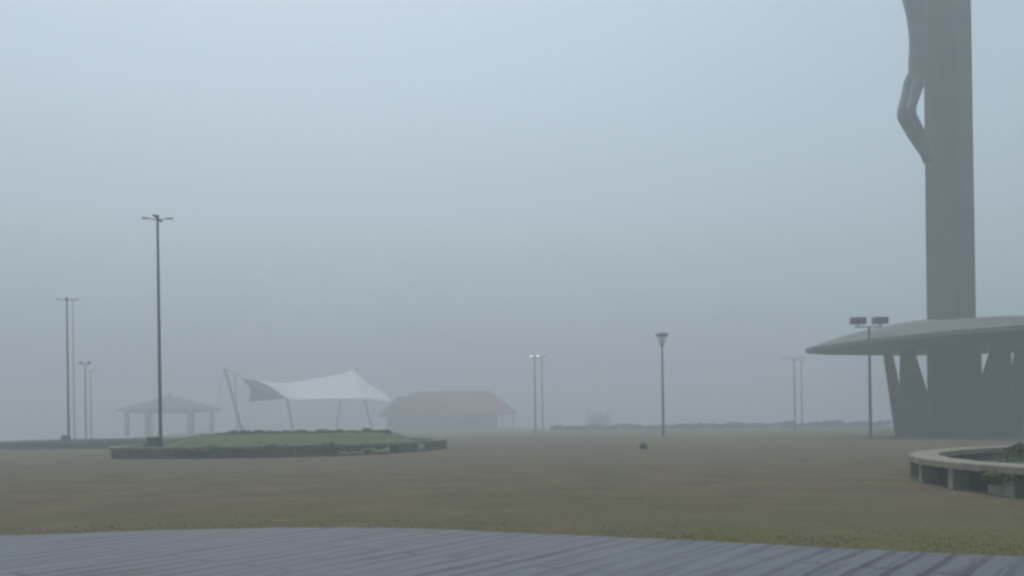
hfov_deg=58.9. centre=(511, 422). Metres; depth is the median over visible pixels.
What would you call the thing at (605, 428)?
shrub
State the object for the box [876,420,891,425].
shrub
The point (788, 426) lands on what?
shrub
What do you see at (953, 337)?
monument
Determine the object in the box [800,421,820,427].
shrub
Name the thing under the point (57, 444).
ring bench
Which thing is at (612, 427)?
shrub
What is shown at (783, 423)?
shrub
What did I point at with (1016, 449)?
bush
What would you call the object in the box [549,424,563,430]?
shrub
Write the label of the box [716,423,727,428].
shrub
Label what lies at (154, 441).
control cabinet
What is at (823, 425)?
shrub
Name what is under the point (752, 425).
shrub
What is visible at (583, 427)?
shrub
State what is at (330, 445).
shrub
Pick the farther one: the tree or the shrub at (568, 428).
the tree
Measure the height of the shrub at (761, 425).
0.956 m
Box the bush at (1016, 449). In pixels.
[1002,442,1023,457]
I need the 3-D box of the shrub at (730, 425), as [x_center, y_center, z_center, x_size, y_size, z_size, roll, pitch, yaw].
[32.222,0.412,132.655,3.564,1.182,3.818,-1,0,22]
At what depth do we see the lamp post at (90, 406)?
127.93 m
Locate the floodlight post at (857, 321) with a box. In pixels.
[850,317,888,438]
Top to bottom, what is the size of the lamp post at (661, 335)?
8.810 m
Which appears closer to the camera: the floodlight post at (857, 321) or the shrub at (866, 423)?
the floodlight post at (857, 321)
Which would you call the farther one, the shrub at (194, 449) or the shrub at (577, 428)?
the shrub at (577, 428)
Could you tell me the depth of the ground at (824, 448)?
17.65 m
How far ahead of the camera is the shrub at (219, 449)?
37.22 m
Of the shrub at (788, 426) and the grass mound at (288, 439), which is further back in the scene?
the shrub at (788, 426)
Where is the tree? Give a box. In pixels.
[583,405,613,429]
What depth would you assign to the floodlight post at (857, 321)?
56.92 m
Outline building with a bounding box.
[379,391,516,430]
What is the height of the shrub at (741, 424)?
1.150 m
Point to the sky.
(413, 196)
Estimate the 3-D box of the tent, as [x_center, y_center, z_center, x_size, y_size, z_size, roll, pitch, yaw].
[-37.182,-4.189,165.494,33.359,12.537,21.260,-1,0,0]
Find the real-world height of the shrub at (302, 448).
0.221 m
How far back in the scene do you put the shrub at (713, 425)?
132.09 m
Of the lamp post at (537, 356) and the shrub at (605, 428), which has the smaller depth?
the lamp post at (537, 356)
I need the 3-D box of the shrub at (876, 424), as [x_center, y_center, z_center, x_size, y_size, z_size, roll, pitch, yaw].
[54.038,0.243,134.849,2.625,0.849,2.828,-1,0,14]
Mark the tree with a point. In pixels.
(599, 419)
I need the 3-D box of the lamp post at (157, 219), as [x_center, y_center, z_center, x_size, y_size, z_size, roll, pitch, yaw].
[-15.801,-3.885,40.600,1.009,10.850,1.009,-1,0,37]
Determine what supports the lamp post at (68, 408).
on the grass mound
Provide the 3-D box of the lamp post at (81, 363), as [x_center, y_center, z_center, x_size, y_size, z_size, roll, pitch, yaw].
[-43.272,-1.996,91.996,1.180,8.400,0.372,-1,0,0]
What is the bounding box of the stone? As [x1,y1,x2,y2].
[639,443,648,448]
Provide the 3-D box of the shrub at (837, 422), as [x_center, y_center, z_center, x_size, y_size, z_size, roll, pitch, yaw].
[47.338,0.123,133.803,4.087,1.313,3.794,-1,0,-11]
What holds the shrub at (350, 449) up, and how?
on the ring bench at (138, 451)
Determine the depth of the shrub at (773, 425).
135.16 m
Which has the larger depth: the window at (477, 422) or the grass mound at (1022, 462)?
the window at (477, 422)
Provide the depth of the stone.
41.86 m
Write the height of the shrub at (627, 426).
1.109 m
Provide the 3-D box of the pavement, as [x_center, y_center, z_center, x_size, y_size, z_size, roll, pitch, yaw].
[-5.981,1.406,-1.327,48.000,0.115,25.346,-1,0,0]
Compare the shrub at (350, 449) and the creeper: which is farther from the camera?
the shrub at (350, 449)
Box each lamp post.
[56,297,76,434]
[68,299,74,438]
[78,362,90,438]
[88,370,92,438]
[142,214,172,446]
[530,355,539,434]
[540,356,546,431]
[656,332,668,436]
[788,357,805,430]
[798,360,803,427]
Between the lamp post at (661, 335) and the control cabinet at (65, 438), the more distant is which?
the lamp post at (661, 335)
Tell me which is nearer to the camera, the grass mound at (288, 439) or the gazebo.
the grass mound at (288, 439)
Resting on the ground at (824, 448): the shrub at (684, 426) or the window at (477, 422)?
the shrub at (684, 426)
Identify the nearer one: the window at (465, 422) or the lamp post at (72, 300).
the lamp post at (72, 300)
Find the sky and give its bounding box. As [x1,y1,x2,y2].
[0,0,1023,440]
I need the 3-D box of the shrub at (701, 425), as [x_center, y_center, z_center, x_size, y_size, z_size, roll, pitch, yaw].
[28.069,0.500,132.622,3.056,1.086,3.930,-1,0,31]
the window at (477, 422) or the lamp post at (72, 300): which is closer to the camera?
the lamp post at (72, 300)
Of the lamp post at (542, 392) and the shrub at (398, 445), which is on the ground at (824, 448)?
the lamp post at (542, 392)
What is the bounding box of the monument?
[805,0,1023,435]
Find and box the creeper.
[979,469,1022,484]
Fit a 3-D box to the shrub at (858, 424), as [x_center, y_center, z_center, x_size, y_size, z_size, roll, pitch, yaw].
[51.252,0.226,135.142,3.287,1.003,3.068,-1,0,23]
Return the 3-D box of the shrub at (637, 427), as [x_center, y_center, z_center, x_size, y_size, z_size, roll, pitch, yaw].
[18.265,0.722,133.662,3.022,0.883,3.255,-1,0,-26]
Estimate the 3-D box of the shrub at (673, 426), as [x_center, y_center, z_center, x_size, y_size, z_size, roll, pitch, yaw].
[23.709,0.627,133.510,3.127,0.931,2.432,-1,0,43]
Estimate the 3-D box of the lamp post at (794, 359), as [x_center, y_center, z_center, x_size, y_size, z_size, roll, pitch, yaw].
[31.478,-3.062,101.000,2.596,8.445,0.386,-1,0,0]
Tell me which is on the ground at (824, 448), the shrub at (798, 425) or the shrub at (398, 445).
the shrub at (798, 425)
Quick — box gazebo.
[116,392,221,436]
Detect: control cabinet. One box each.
[59,435,70,441]
[144,437,161,446]
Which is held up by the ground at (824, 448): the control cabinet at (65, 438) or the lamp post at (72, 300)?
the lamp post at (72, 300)
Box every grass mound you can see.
[163,432,424,453]
[987,457,1023,483]
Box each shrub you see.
[182,446,205,453]
[213,445,226,453]
[227,430,240,433]
[261,443,279,450]
[298,446,311,450]
[322,441,336,449]
[330,446,350,451]
[342,446,357,452]
[352,445,371,451]
[372,444,390,450]
[388,443,403,450]
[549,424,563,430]
[562,426,584,430]
[563,425,575,430]
[577,425,593,430]
[585,424,602,430]
[598,426,610,429]
[608,425,618,429]
[612,423,630,429]
[620,424,643,429]
[630,425,644,429]
[643,425,661,429]
[655,424,669,429]
[667,424,681,429]
[670,423,691,428]
[685,423,704,428]
[692,423,711,428]
[705,423,721,428]
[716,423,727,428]
[722,422,743,428]
[734,422,748,428]
[742,422,759,427]
[754,423,769,427]
[768,423,777,427]
[775,420,793,427]
[782,424,793,427]
[790,423,810,427]
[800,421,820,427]
[813,423,838,427]
[822,419,846,426]
[847,421,864,426]
[853,421,868,426]
[868,422,882,426]
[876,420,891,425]
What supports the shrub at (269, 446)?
on the ring bench at (138, 451)
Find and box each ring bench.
[0,437,189,449]
[109,437,447,458]
[908,445,1023,496]
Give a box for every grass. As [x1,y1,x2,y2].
[974,450,1023,463]
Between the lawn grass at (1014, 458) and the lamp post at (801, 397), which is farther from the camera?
the lamp post at (801, 397)
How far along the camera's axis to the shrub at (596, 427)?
134.41 m
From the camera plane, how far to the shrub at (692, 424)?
132.27 m
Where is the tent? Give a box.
[212,368,396,433]
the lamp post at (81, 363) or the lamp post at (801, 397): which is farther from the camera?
the lamp post at (801, 397)
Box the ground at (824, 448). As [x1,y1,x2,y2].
[0,426,1023,556]
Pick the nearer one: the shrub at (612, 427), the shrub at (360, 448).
the shrub at (360, 448)
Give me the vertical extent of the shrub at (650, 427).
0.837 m
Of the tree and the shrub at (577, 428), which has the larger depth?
the tree
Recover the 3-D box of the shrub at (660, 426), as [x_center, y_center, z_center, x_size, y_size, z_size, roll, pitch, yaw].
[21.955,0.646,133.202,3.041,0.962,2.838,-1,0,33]
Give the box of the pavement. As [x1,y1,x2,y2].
[0,527,1023,575]
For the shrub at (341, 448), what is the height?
0.306 m
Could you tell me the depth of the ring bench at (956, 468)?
16.25 m
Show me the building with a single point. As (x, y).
(446, 410)
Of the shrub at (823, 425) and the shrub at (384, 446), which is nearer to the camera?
the shrub at (384, 446)
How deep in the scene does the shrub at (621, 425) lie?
135.37 m
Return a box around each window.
[463,420,468,424]
[475,420,480,424]
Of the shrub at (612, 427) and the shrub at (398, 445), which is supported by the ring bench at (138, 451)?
the shrub at (398, 445)
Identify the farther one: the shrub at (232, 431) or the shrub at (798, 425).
the shrub at (798, 425)
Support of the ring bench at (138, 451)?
on the ground at (824, 448)

